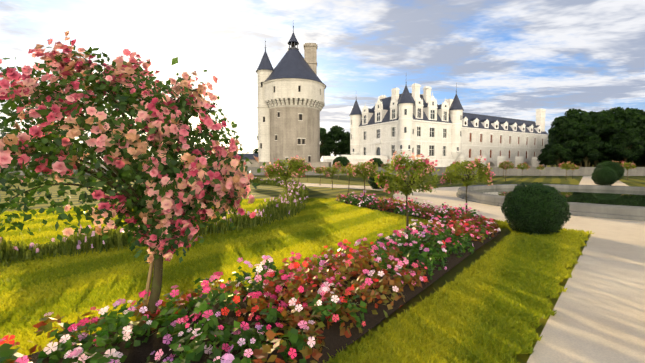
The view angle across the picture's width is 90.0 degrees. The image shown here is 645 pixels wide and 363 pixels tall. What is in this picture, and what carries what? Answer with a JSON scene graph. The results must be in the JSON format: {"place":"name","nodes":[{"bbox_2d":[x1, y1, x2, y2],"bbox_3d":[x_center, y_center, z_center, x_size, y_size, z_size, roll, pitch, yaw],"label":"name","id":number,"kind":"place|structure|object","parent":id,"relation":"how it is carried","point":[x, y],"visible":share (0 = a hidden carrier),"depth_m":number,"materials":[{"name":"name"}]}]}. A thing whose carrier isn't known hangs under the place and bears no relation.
{"place":"outdoors","nodes":[
{"label":"outdoors","id":0,"kind":"place"},
{"bbox_2d":[0,165,644,362],"bbox_3d":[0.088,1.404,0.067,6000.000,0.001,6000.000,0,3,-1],"label":"ground","id":1,"kind":"structure","parent":0,"point":[263,191],"depth_m":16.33,"materials":[{"name":"green plant"}]},
{"bbox_2d":[35,128,59,153],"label":"tree","id":2,"kind":"object","parent":1,"relation":"on","point":[56,129],"visible":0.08,"depth_m":191.88,"materials":[{"name":"green plant"}]},
{"bbox_2d":[0,31,265,330],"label":"rose tree","id":3,"kind":"object","parent":1,"relation":"on","point":[166,200],"visible":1,"depth_m":2.35,"materials":[{"name":"pink plant"}]},
{"bbox_2d":[0,177,308,266],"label":"lavender border","id":4,"kind":"object","parent":1,"relation":"on","point":[280,206],"visible":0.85,"depth_m":5.78,"materials":[{"name":"green plant"}]},
{"bbox_2d":[2,154,330,172],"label":"wall","id":5,"kind":"structure","parent":1,"relation":"on","point":[253,161],"depth_m":55.67,"materials":[{"name":"grey stone"}]},
{"bbox_2d":[24,199,500,362],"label":"flower bed soil","id":6,"kind":"structure","parent":1,"relation":"on","point":[333,340],"depth_m":2.71,"materials":[{"name":"brown soil"}]},
{"bbox_2d":[0,190,500,362],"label":"flower bed plants","id":7,"kind":"object","parent":6,"relation":"on","point":[458,220],"visible":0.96,"depth_m":2.78,"materials":[{"name":"pink plant"}]},
{"bbox_2d":[374,151,439,243],"bbox_3d":[1.410,0.311,5.381,1.072,1.634,1.051,-1,3,-21],"label":"rose standard","id":8,"kind":"object","parent":6,"relation":"on","point":[420,167],"visible":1,"depth_m":5.20,"materials":[{"name":"green plant"}]},
{"bbox_2d":[440,156,494,213],"bbox_3d":[3.506,0.188,7.784,1.099,1.632,1.074,-1,3,-22],"label":"rose standard","id":9,"kind":"object","parent":6,"relation":"on","point":[454,175],"visible":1,"depth_m":7.62,"materials":[{"name":"green plant"}]},
{"bbox_2d":[260,155,308,199],"bbox_3d":[-1.102,0.058,9.859,1.275,1.698,1.298,-1,6,22],"label":"rose standard","id":10,"kind":"object","parent":1,"relation":"on","point":[271,170],"visible":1,"depth_m":9.69,"materials":[{"name":"green plant"}]},
{"bbox_2d":[256,26,325,161],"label":"tour des marques","id":11,"kind":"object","parent":1,"relation":"on","point":[291,93],"visible":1,"depth_m":60.16,"materials":[{"name":"stone"}]},
{"bbox_2d":[291,158,310,183],"bbox_3d":[-1.190,-0.346,16.605,1.186,1.802,1.265,3,1,38],"label":"rose standard","id":12,"kind":"object","parent":1,"relation":"on","point":[307,166],"visible":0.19,"depth_m":16.61,"materials":[{"name":"green plant"}]},
{"bbox_2d":[314,166,325,184],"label":"rose standard","id":13,"kind":"object","parent":1,"relation":"on","point":[319,171],"visible":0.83,"depth_m":22.00,"materials":[{"name":"green plant"}]},
{"bbox_2d":[320,127,334,158],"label":"tree","id":14,"kind":"object","parent":1,"relation":"on","point":[326,144],"visible":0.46,"depth_m":186.70,"materials":[{"name":"green plant"}]},
{"bbox_2d":[322,165,339,189],"bbox_3d":[0.534,-0.233,18.195,1.066,1.410,1.009,-5,7,-18],"label":"rose standard","id":15,"kind":"object","parent":1,"relation":"on","point":[331,171],"visible":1,"depth_m":18.04,"materials":[{"name":"green plant"}]},
{"bbox_2d":[327,125,347,155],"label":"tree","id":16,"kind":"object","parent":1,"relation":"on","point":[335,132],"visible":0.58,"depth_m":194.87,"materials":[{"name":"green plant"}]},
{"bbox_2d":[332,161,343,179],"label":"rose standard","id":17,"kind":"object","parent":1,"relation":"on","point":[338,165],"visible":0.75,"depth_m":29.90,"materials":[{"name":"green plant"}]},
{"bbox_2d":[332,156,349,165],"bbox_3d":[3.399,-3.057,58.515,3.322,3.125,3.247,2,4,36],"label":"topiary ball","id":18,"kind":"object","parent":1,"relation":"on","point":[344,160],"visible":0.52,"depth_m":57.51,"materials":[{"name":"green plant"}]},
{"bbox_2d":[341,132,350,154],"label":"tree","id":19,"kind":"object","parent":1,"relation":"on","point":[346,135],"visible":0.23,"depth_m":191.88,"materials":[{"name":"green plant"}]},
{"bbox_2d":[340,163,357,195],"bbox_3d":[1.203,-0.104,14.603,0.979,1.529,1.006,2,6,-21],"label":"rose standard","id":20,"kind":"object","parent":1,"relation":"on","point":[347,171],"visible":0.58,"depth_m":14.49,"materials":[{"name":"green plant"}]},
{"bbox_2d":[350,159,379,199],"bbox_3d":[1.445,0.026,11.144,1.054,1.604,1.090,0,3,-7],"label":"rose standard","id":21,"kind":"object","parent":1,"relation":"on","point":[366,168],"visible":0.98,"depth_m":10.99,"materials":[{"name":"green plant"}]},
{"bbox_2d":[368,158,382,166],"bbox_3d":[10.309,-3.177,62.614,3.108,2.923,3.038,-1,3,-24],"label":"topiary ball","id":22,"kind":"object","parent":1,"relation":"on","point":[378,161],"visible":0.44,"depth_m":61.60,"materials":[{"name":"green plant"}]},
{"bbox_2d":[368,171,385,188],"bbox_3d":[3.201,-0.043,18.577,1.179,1.109,1.152,2,4,37],"label":"topiary ball","id":23,"kind":"object","parent":1,"relation":"on","point":[372,184],"visible":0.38,"depth_m":18.29,"materials":[{"name":"green plant"}]},
{"bbox_2d":[381,163,389,168],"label":"rose standard","id":24,"kind":"object","parent":1,"relation":"on","point":[385,165],"visible":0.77,"depth_m":37.04,"materials":[{"name":"green plant"}]},
{"bbox_2d":[323,82,547,166],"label":"chateau","id":25,"kind":"structure","parent":1,"relation":"on","point":[446,132],"depth_m":94.19,"materials":[{"name":"stone"}]},
{"bbox_2d":[450,160,460,167],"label":"rose standard","id":26,"kind":"object","parent":1,"relation":"on","point":[455,162],"visible":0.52,"depth_m":28.69,"materials":[{"name":"green plant"}]},
{"bbox_2d":[302,176,644,362],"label":"gravel paths","id":27,"kind":"structure","parent":1,"relation":"on","point":[599,315],"depth_m":3.50,"materials":[{"name":"beige gravel"}]},
{"bbox_2d":[498,160,514,180],"bbox_3d":[15.501,-0.905,27.240,1.144,1.815,1.338,-4,8,-21],"label":"rose standard","id":28,"kind":"object","parent":1,"relation":"on","point":[505,165],"visible":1,"depth_m":26.97,"materials":[{"name":"green plant"}]},
{"bbox_2d":[516,162,530,172],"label":"rose standard","id":29,"kind":"object","parent":1,"relation":"on","point":[525,164],"visible":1,"depth_m":29.54,"materials":[{"name":"green plant"}]},
{"bbox_2d":[500,182,570,234],"bbox_3d":[4.256,0.575,6.490,1.152,1.132,1.179,0,3,-1],"label":"topiary ball","id":30,"kind":"object","parent":1,"relation":"on","point":[536,207],"visible":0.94,"depth_m":6.15,"materials":[{"name":"green plant"}]},
{"bbox_2d":[537,150,550,166],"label":"tree","id":31,"kind":"object","parent":1,"relation":"on","point":[540,158],"visible":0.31,"depth_m":93.24,"materials":[{"name":"green plant"}]},
{"bbox_2d":[542,148,554,166],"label":"tree","id":32,"kind":"object","parent":1,"relation":"on","point":[544,155],"visible":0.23,"depth_m":79.17,"materials":[{"name":"green plant"}]},
{"bbox_2d":[456,184,644,220],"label":"pool basin","id":33,"kind":"object","parent":1,"relation":"on","point":[616,202],"visible":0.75,"depth_m":12.19,"materials":[{"name":"grey stone"}]},
{"bbox_2d":[546,144,570,166],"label":"tree","id":34,"kind":"object","parent":1,"relation":"on","point":[560,151],"visible":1,"depth_m":69.77,"materials":[{"name":"green plant"}]},
{"bbox_2d":[555,150,576,166],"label":"tree","id":35,"kind":"object","parent":1,"relation":"on","point":[570,159],"visible":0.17,"depth_m":71.38,"materials":[{"name":"green plant"}]},
{"bbox_2d":[548,108,585,164],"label":"tree","id":36,"kind":"object","parent":1,"relation":"on","point":[568,113],"visible":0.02,"depth_m":86.28,"materials":[{"name":"green plant"}]},
{"bbox_2d":[559,162,574,176],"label":"rose standard","id":37,"kind":"object","parent":1,"relation":"on","point":[567,165],"visible":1,"depth_m":28.26,"materials":[{"name":"green plant"}]},
{"bbox_2d":[547,112,600,159],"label":"tree","id":38,"kind":"object","parent":1,"relation":"on","point":[571,131],"visible":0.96,"depth_m":70.08,"materials":[{"name":"green plant"}]},
{"bbox_2d":[570,139,599,166],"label":"tree","id":39,"kind":"object","parent":1,"relation":"on","point":[592,151],"visible":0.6,"depth_m":68.81,"materials":[{"name":"green plant"}]},
{"bbox_2d":[555,111,625,166],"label":"tree","id":40,"kind":"object","parent":1,"relation":"on","point":[606,124],"visible":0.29,"depth_m":70.37,"materials":[{"name":"green plant"}]},
{"bbox_2d":[583,148,602,166],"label":"tree","id":41,"kind":"object","parent":1,"relation":"on","point":[598,157],"visible":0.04,"depth_m":71.34,"materials":[{"name":"green plant"}]},
{"bbox_2d":[590,142,609,166],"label":"tree","id":42,"kind":"object","parent":1,"relation":"on","point":[603,158],"visible":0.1,"depth_m":72.69,"materials":[{"name":"green plant"}]},
{"bbox_2d":[591,167,617,185],"bbox_3d":[19.152,-0.319,21.901,1.383,1.331,1.414,1,3,12],"label":"topiary ball","id":43,"kind":"object","parent":1,"relation":"on","point":[605,176],"visible":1,"depth_m":21.54,"materials":[{"name":"green plant"}]},
{"bbox_2d":[593,161,624,180],"bbox_3d":[23.070,-0.755,25.978,1.885,1.814,1.929,-3,4,-42],"label":"topiary ball","id":44,"kind":"object","parent":1,"relation":"on","point":[618,168],"visible":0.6,"depth_m":25.38,"materials":[{"name":"green plant"}]},
{"bbox_2d":[599,107,633,116],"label":"tree","id":45,"kind":"object","parent":1,"relation":"on","point":[611,111],"visible":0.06,"depth_m":83.49,"materials":[{"name":"green plant"}]},
{"bbox_2d":[606,150,626,163],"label":"tree","id":46,"kind":"object","parent":1,"relation":"on","point":[620,161],"visible":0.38,"depth_m":73.61,"materials":[{"name":"green plant"}]},
{"bbox_2d":[601,110,644,162],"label":"tree","id":47,"kind":"object","parent":1,"relation":"on","point":[629,120],"visible":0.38,"depth_m":73.77,"materials":[{"name":"green plant"}]},
{"bbox_2d":[610,129,644,162],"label":"tree","id":48,"kind":"object","parent":1,"relation":"on","point":[630,138],"visible":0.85,"depth_m":68.98,"materials":[{"name":"green plant"}]},
{"bbox_2d":[621,161,635,179],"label":"rose standard","id":49,"kind":"object","parent":1,"relation":"on","point":[629,165],"visible":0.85,"depth_m":29.44,"materials":[{"name":"green plant"}]},
{"bbox_2d":[630,108,644,114],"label":"tree","id":50,"kind":"object","parent":1,"relation":"on","point":[641,112],"depth_m":82.42,"materials":[{"name":"green plant"}]},
{"bbox_2d":[631,155,644,166],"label":"tree","id":51,"kind":"object","parent":1,"relation":"on","point":[640,161],"visible":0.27,"depth_m":76.20,"materials":[{"name":"green plant"}]},
{"bbox_2d":[0,0,644,161],"label":"sky","id":52,"kind":"structure","parent":0,"point":[513,59],"materials":[{"name":"white"}]},
{"bbox_2d":[18,167,644,175],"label":"garden wall","id":53,"kind":"structure","parent":0,"point":[559,171],"depth_m":41.10,"materials":[{"name":"grey stone"}]}
]}

